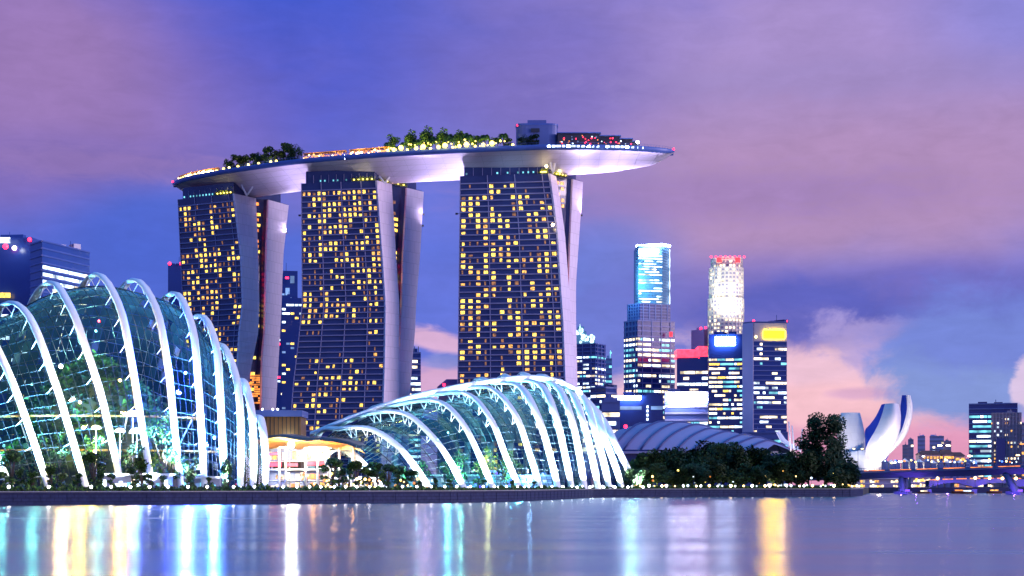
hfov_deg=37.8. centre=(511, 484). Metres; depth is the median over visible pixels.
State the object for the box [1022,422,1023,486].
apartment block
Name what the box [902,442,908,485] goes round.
apartment block
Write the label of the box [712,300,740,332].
windows
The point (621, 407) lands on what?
window
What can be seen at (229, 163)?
terrace tree
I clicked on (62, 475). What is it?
slender tree
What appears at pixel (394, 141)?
round tree
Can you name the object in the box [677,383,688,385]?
window
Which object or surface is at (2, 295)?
yellow window
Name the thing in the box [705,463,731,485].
broadleaf tree
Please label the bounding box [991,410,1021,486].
apartment block
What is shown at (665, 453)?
broadleaf tree
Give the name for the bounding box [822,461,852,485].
broadleaf tree
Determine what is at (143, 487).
hedge
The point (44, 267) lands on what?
window
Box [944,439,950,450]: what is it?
apartment block
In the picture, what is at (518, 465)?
tree
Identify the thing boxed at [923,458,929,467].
market tent
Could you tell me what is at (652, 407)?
window
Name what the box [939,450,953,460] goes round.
old house
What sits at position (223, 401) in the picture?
glass dome
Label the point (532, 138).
terrace tree
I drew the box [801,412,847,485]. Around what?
broadleaf tree
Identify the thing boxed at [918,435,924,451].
apartment block
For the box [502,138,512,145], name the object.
terrace tree
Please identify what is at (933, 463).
market tent
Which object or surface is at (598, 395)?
office tower
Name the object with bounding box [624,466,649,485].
broadleaf tree
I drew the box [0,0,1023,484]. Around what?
sky
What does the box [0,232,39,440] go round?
office tower
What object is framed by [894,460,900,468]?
market tent
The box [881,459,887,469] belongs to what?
market tent
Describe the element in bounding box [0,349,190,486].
planted mountain
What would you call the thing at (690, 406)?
office block
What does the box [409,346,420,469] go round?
office tower
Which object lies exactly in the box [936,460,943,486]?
market tent
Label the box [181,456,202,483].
tree
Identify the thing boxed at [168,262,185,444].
office tower
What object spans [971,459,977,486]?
market tent
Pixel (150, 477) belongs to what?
slender tree
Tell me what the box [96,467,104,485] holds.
slender tree
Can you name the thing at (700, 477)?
broadleaf tree
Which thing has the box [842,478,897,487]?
waterside hall
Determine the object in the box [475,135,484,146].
palm tree
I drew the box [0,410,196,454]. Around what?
aerial walkway
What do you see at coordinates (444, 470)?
tree
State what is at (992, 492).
river boat
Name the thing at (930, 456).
old house
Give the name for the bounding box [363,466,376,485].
slender tree
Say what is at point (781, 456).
broadleaf tree
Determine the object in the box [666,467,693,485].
broadleaf tree
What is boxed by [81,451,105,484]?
slender tree
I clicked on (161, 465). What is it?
tree
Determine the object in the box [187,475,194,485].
slender tree
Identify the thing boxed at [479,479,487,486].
slender tree
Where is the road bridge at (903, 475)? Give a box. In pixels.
[809,463,1023,494]
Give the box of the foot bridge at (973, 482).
[922,478,1023,492]
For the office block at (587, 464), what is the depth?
1249.48 m
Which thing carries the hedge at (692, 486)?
on the ground
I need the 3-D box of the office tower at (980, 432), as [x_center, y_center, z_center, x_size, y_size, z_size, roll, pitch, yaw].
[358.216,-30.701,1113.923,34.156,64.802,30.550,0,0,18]
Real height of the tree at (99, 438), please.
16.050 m
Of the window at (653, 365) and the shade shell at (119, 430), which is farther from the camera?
the window at (653, 365)
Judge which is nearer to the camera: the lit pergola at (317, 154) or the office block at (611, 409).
the lit pergola at (317, 154)
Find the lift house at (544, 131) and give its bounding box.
[516,120,557,144]
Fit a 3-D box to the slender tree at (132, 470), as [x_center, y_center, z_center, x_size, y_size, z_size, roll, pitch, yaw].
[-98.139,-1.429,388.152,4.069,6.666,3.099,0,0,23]
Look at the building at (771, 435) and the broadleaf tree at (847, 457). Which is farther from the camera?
the building at (771, 435)
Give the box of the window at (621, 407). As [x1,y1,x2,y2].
[620,406,641,409]
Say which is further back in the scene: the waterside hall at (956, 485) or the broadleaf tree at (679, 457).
the waterside hall at (956, 485)
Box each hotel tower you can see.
[177,182,288,486]
[291,170,423,485]
[455,162,582,486]
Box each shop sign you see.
[269,452,280,455]
[269,462,281,466]
[287,463,297,466]
[307,461,324,465]
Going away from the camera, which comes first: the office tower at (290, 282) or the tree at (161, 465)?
the tree at (161, 465)
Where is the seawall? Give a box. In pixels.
[0,488,863,505]
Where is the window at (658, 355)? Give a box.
[654,354,666,356]
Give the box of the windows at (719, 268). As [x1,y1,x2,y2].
[713,268,739,297]
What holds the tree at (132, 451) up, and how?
on the ground
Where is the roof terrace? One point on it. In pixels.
(396, 167)
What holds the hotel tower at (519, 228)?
on the ground
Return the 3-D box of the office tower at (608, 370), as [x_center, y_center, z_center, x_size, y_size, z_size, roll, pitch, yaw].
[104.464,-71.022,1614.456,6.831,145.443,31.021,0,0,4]
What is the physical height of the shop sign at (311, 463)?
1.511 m
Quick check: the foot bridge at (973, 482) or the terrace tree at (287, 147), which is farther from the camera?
the terrace tree at (287, 147)
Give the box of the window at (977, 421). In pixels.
[973,420,986,422]
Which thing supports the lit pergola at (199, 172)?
on the roof terrace
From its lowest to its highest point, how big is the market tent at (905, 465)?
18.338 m
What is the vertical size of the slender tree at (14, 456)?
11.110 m
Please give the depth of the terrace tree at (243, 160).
920.85 m
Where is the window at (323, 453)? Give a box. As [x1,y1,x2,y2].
[322,452,325,459]
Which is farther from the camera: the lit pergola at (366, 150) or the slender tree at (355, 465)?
the lit pergola at (366, 150)
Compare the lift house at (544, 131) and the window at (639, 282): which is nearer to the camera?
the lift house at (544, 131)
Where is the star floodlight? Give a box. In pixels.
[288,441,293,447]
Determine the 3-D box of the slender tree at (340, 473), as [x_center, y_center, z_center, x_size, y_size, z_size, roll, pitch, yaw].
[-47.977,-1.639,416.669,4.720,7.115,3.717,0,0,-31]
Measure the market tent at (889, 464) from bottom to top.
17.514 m
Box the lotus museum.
[837,395,912,469]
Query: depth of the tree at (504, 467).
558.00 m
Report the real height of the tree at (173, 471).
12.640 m
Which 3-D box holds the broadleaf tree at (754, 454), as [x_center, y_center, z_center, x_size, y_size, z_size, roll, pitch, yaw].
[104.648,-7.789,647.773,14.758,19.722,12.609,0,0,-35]
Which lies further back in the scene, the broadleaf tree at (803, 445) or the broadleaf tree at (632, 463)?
the broadleaf tree at (803, 445)
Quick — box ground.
[788,485,908,494]
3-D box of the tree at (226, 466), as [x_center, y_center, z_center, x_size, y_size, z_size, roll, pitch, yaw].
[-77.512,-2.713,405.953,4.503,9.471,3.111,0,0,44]
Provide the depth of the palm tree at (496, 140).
871.25 m
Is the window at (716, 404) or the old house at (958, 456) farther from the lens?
the window at (716, 404)
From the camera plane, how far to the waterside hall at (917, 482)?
904.84 m
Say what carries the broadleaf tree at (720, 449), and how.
on the ground
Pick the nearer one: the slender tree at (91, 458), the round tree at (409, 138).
the slender tree at (91, 458)
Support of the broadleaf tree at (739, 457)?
on the ground
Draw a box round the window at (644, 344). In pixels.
[638,343,650,345]
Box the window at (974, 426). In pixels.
[973,425,990,427]
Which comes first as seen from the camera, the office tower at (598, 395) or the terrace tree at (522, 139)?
the terrace tree at (522, 139)
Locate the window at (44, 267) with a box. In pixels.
[43,265,67,273]
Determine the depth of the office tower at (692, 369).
1649.38 m
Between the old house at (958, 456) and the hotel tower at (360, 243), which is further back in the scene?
the old house at (958, 456)
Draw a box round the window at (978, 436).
[977,435,990,437]
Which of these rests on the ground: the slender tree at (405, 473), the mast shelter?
the slender tree at (405, 473)
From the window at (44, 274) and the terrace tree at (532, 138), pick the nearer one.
the terrace tree at (532, 138)
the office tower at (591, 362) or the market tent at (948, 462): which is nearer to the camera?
the market tent at (948, 462)
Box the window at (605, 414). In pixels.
[603,413,619,416]
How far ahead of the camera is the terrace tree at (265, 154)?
909.96 m
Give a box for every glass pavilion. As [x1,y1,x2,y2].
[102,474,175,486]
[173,476,223,486]
[334,477,374,486]
[401,475,551,487]
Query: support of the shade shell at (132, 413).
on the ground
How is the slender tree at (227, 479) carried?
on the ground
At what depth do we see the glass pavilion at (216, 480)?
410.00 m
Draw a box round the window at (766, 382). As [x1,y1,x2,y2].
[766,382,780,383]
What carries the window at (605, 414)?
in the office block at (611, 409)
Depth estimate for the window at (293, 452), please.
457.80 m
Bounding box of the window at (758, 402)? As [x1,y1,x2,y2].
[757,401,770,403]
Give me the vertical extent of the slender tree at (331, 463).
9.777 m
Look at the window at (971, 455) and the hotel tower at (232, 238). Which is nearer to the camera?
the hotel tower at (232, 238)
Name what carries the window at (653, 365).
in the office tower at (649, 343)
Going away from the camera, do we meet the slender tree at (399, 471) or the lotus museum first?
the slender tree at (399, 471)
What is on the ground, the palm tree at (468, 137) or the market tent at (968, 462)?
the market tent at (968, 462)
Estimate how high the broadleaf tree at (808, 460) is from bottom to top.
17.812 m
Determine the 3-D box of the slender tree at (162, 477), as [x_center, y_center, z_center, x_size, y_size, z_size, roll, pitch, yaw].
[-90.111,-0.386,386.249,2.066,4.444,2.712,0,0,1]
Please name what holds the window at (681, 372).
in the office tower at (692, 369)
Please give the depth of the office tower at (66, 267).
1218.36 m
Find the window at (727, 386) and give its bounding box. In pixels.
[723,385,736,387]
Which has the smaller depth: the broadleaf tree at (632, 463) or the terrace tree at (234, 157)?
the broadleaf tree at (632, 463)
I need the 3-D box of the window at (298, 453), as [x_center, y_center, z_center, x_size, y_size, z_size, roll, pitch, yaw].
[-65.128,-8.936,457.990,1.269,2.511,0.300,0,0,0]
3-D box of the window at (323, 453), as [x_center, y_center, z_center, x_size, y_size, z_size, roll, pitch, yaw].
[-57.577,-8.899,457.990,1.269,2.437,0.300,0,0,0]
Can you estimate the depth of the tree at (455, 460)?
535.37 m
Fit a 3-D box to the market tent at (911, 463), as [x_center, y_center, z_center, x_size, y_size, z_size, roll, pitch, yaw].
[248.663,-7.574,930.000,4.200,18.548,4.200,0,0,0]
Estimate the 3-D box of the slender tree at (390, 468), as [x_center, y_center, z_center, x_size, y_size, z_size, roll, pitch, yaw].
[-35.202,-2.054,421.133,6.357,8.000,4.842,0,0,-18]
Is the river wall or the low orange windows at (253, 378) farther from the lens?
the low orange windows at (253, 378)
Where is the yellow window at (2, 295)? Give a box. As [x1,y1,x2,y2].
[0,293,9,297]
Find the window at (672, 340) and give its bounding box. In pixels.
[659,339,674,341]
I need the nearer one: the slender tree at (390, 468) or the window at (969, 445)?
the slender tree at (390, 468)
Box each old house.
[915,451,941,461]
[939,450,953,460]
[953,452,964,460]
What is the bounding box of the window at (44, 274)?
[43,273,54,277]
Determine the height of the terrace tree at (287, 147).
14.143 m
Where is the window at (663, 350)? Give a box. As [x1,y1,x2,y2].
[659,349,671,351]
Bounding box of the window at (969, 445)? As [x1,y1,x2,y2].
[969,445,986,446]
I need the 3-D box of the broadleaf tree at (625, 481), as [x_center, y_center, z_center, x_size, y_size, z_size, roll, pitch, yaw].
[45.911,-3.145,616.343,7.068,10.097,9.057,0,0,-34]
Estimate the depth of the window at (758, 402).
1401.19 m
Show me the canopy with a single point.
(276, 442)
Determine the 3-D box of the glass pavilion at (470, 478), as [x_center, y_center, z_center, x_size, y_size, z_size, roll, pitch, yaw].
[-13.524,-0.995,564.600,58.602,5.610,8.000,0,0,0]
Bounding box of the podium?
[244,408,307,486]
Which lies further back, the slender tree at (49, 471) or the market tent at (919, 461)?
the market tent at (919, 461)
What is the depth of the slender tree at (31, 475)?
376.15 m
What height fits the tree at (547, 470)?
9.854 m
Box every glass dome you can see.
[0,272,268,488]
[308,372,643,488]
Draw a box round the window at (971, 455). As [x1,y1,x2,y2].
[971,455,990,456]
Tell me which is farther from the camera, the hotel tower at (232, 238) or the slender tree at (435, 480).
the hotel tower at (232, 238)
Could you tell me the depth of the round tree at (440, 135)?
873.83 m
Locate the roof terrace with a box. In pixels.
[172,141,674,197]
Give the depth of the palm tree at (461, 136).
873.25 m
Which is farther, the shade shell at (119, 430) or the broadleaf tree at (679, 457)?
the broadleaf tree at (679, 457)
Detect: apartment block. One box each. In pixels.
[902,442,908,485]
[908,437,913,459]
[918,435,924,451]
[930,434,943,451]
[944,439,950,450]
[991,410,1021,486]
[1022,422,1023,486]
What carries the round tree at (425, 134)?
on the roof terrace
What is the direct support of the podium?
on the ground
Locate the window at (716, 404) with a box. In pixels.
[709,403,721,405]
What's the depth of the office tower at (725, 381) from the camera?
1499.78 m
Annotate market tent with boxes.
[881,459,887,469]
[888,460,894,468]
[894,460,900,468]
[902,458,908,484]
[909,458,914,468]
[916,459,922,468]
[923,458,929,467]
[930,460,935,486]
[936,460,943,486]
[944,459,950,486]
[951,459,957,486]
[957,460,963,477]
[963,458,971,478]
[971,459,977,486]
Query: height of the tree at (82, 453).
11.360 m
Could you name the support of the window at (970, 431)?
in the office tower at (980, 432)
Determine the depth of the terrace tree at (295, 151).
903.79 m
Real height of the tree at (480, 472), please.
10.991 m
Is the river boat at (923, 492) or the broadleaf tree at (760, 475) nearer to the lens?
the broadleaf tree at (760, 475)
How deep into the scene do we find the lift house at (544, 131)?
867.57 m
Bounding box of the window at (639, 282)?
[639,282,661,283]
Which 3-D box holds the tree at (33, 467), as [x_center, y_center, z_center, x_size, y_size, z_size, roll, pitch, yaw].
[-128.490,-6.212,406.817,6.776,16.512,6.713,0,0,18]
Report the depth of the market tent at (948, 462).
928.30 m
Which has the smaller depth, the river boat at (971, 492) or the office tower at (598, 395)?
the river boat at (971, 492)
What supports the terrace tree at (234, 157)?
on the roof terrace
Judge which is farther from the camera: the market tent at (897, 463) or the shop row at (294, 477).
the market tent at (897, 463)
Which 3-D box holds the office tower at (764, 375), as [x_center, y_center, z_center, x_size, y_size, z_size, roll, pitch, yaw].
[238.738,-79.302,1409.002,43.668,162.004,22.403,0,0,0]
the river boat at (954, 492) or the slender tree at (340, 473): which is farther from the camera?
the river boat at (954, 492)
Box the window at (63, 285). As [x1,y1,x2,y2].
[62,284,73,288]
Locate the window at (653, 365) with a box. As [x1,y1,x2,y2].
[649,364,660,366]
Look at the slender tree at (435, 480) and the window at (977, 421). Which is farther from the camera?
the window at (977, 421)
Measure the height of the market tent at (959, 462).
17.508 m
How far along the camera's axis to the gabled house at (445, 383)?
901.00 m
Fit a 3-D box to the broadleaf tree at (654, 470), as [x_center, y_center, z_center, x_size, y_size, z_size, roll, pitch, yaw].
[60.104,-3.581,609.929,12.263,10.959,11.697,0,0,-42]
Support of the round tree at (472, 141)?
on the roof terrace
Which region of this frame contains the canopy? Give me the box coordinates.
[257,434,365,486]
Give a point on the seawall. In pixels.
(19, 498)
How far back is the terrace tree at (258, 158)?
914.49 m
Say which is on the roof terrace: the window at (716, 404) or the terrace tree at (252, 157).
the terrace tree at (252, 157)
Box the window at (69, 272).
[68,271,82,276]
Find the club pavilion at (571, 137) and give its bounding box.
[557,132,639,145]
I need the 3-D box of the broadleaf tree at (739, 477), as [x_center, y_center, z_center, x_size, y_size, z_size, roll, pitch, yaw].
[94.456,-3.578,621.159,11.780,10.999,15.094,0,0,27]
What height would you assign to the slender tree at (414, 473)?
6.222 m
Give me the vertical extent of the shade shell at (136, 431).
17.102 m
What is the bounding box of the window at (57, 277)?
[56,275,70,281]
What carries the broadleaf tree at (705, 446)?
on the ground
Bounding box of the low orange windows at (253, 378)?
[250,375,259,403]
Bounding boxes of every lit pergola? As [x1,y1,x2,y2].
[178,167,219,178]
[303,150,346,157]
[349,146,389,153]
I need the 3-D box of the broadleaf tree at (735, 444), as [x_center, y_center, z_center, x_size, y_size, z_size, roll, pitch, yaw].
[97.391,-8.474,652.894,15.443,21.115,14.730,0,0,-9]
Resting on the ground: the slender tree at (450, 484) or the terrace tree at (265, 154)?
the slender tree at (450, 484)
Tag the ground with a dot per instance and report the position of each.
(865, 490)
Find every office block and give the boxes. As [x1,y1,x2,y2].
[579,397,591,486]
[602,397,619,444]
[617,392,662,450]
[665,389,707,424]
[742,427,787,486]
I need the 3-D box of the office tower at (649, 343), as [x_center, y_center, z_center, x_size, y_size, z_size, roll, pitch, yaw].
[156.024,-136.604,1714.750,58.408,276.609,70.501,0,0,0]
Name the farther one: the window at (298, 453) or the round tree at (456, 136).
the round tree at (456, 136)
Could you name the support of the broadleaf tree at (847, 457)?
on the ground
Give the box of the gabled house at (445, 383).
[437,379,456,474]
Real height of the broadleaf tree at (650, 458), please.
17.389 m
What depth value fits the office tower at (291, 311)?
1249.62 m
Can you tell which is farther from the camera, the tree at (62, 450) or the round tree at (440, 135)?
the round tree at (440, 135)
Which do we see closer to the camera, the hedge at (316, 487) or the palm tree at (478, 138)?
the hedge at (316, 487)
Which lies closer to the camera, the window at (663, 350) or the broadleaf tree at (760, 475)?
the broadleaf tree at (760, 475)
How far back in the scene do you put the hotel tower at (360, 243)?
892.41 m
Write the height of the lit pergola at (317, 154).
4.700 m
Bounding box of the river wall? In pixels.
[869,487,1023,492]
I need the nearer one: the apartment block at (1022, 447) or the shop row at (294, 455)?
the shop row at (294, 455)
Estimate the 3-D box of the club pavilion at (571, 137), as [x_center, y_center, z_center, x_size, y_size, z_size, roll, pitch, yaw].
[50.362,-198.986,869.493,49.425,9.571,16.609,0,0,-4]
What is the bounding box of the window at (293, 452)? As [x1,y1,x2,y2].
[292,451,295,459]
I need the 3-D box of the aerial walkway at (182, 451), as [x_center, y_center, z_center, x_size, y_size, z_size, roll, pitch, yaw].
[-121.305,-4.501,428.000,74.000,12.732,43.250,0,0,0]
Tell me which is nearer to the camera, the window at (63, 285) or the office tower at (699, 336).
the window at (63, 285)
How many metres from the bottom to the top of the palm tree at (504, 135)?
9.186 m
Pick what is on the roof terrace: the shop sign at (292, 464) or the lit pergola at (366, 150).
the lit pergola at (366, 150)
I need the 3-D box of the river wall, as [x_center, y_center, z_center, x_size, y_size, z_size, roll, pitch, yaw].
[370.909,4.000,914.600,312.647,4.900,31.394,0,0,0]
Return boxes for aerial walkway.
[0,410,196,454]
[0,445,216,471]
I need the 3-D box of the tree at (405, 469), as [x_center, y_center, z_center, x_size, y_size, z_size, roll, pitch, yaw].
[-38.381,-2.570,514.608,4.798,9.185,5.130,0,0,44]
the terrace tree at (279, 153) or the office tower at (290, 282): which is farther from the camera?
the office tower at (290, 282)
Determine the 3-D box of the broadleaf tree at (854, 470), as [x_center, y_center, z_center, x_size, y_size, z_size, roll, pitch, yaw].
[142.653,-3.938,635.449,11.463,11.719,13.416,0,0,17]
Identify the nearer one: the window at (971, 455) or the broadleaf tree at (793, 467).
the broadleaf tree at (793, 467)
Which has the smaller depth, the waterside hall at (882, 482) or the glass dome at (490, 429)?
the glass dome at (490, 429)
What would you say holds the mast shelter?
attached to the theatre hall
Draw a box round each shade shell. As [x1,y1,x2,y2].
[91,425,100,481]
[114,428,125,464]
[125,410,140,461]
[129,428,144,471]
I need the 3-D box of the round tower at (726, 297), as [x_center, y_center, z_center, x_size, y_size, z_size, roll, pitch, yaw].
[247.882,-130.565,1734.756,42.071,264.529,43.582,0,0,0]
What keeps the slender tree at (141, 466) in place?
on the ground
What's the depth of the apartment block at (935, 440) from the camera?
1499.80 m
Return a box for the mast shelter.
[776,422,802,456]
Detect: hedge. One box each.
[0,481,275,490]
[276,484,448,490]
[448,485,639,489]
[639,483,849,488]
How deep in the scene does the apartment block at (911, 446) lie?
1499.79 m
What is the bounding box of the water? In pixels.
[0,493,1023,575]
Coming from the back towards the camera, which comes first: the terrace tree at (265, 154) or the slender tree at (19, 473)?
the terrace tree at (265, 154)
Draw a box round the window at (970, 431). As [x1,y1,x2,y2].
[969,430,990,432]
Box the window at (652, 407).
[651,406,662,409]
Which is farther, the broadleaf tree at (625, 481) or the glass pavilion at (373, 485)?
the broadleaf tree at (625, 481)
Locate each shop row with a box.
[268,469,333,487]
[269,446,330,468]
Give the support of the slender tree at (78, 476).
on the ground
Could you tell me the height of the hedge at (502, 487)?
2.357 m
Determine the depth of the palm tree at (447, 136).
874.15 m
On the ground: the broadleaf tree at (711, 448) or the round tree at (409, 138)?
the broadleaf tree at (711, 448)
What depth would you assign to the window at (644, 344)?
1683.98 m
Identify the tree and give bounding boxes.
[0,449,22,485]
[8,458,27,484]
[15,466,26,485]
[25,435,49,486]
[28,471,38,485]
[29,429,67,479]
[44,443,69,486]
[44,466,56,485]
[56,471,67,485]
[72,450,88,486]
[73,473,82,485]
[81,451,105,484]
[82,434,106,476]
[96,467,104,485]
[106,473,115,485]
[122,442,144,473]
[128,466,139,485]
[131,456,148,485]
[144,410,175,473]
[145,473,153,484]
[159,475,166,486]
[160,448,185,478]
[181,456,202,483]
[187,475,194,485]
[218,457,232,484]
[223,159,233,168]
[223,476,232,485]
[230,154,240,167]
[237,154,250,166]
[248,153,260,164]
[254,152,263,164]
[261,146,272,162]
[270,149,285,161]
[280,142,295,160]
[288,144,304,158]
[317,457,344,485]
[333,467,347,485]
[341,468,356,485]
[345,460,370,485]
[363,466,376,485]
[367,462,385,485]
[376,463,397,486]
[386,134,400,151]
[391,465,407,485]
[392,464,406,478]
[402,470,413,486]
[404,129,416,149]
[408,470,423,486]
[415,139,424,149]
[417,460,430,480]
[419,125,434,148]
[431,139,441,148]
[431,477,437,486]
[435,127,448,148]
[437,461,453,485]
[444,133,452,147]
[446,479,453,486]
[447,137,457,145]
[451,450,468,480]
[452,129,463,147]
[459,132,468,147]
[461,134,474,146]
[469,136,477,146]
[471,460,484,486]
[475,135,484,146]
[475,446,497,487]
[479,134,490,146]
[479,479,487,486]
[494,137,502,145]
[496,450,516,484]
[498,133,508,145]
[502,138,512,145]
[514,462,525,474]
[517,134,530,144]
[526,134,539,144]
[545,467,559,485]
[614,467,629,485]
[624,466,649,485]
[628,459,636,485]
[633,448,666,484]
[635,452,647,480]
[645,463,675,485]
[653,447,673,485]
[664,446,701,485]
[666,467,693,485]
[682,447,707,483]
[685,462,711,484]
[690,440,717,485]
[696,442,731,485]
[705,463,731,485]
[707,442,737,484]
[723,441,745,485]
[723,463,755,485]
[730,445,753,485]
[744,444,766,485]
[746,464,772,485]
[758,447,770,485]
[759,451,790,485]
[763,460,791,485]
[774,451,790,485]
[784,451,810,486]
[790,448,818,484]
[794,434,821,484]
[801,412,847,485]
[822,448,858,470]
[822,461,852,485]
[835,463,861,488]
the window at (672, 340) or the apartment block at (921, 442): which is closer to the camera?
the apartment block at (921, 442)
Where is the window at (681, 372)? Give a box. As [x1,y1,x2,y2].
[680,371,694,373]
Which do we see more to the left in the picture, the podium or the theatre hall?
the podium
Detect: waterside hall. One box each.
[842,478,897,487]
[909,477,930,486]
[952,483,967,486]
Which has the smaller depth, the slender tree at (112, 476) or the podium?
the slender tree at (112, 476)
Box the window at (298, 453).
[297,452,300,459]
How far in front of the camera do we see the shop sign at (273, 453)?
453.20 m
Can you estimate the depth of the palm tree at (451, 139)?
869.13 m
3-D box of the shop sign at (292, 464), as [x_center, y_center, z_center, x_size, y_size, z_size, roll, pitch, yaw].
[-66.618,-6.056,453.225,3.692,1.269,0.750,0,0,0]
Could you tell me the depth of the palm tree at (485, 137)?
865.56 m
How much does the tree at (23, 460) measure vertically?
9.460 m
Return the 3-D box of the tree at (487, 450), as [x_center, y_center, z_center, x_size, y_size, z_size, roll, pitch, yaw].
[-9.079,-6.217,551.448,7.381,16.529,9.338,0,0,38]
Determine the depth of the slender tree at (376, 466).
427.03 m
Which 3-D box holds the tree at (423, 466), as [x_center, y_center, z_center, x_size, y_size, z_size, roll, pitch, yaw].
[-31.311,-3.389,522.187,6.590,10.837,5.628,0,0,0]
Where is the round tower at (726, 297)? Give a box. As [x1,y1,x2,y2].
[708,256,744,425]
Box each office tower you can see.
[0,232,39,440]
[30,240,89,398]
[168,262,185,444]
[276,271,297,409]
[282,294,301,409]
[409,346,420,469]
[576,326,605,399]
[590,380,616,453]
[606,350,611,384]
[624,243,674,420]
[674,346,707,391]
[691,324,707,355]
[709,329,741,433]
[742,315,787,431]
[969,400,1017,486]
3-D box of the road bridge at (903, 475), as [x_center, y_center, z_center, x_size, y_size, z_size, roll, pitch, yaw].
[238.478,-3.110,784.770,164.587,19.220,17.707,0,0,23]
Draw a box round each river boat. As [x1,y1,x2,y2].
[917,490,929,493]
[951,489,966,493]
[960,490,973,493]
[986,490,1001,493]
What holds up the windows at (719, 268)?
in the round tower at (726, 297)
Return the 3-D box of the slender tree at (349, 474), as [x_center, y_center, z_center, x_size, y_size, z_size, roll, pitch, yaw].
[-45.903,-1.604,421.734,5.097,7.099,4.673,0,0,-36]
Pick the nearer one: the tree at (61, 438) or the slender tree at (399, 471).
the tree at (61, 438)
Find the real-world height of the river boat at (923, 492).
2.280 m
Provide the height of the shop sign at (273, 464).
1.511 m
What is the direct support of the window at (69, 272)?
in the office tower at (66, 267)
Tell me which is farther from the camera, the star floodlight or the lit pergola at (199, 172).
the lit pergola at (199, 172)
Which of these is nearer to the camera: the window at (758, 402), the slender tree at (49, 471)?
the slender tree at (49, 471)
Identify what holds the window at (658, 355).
in the office tower at (649, 343)
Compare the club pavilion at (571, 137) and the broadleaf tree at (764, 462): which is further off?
the club pavilion at (571, 137)
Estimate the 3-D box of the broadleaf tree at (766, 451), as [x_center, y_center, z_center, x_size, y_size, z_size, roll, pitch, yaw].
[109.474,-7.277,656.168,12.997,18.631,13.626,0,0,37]
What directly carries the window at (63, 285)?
in the office tower at (66, 267)
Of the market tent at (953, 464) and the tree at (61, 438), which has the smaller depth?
the tree at (61, 438)
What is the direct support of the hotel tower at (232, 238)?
on the ground
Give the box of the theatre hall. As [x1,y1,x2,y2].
[591,421,793,486]
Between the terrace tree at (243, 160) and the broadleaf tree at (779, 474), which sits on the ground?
the broadleaf tree at (779, 474)
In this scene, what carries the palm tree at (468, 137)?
on the roof terrace
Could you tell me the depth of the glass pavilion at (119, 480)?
400.50 m
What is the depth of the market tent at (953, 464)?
928.30 m
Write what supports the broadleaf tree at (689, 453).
on the ground
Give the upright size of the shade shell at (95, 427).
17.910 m
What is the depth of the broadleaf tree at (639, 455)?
635.70 m

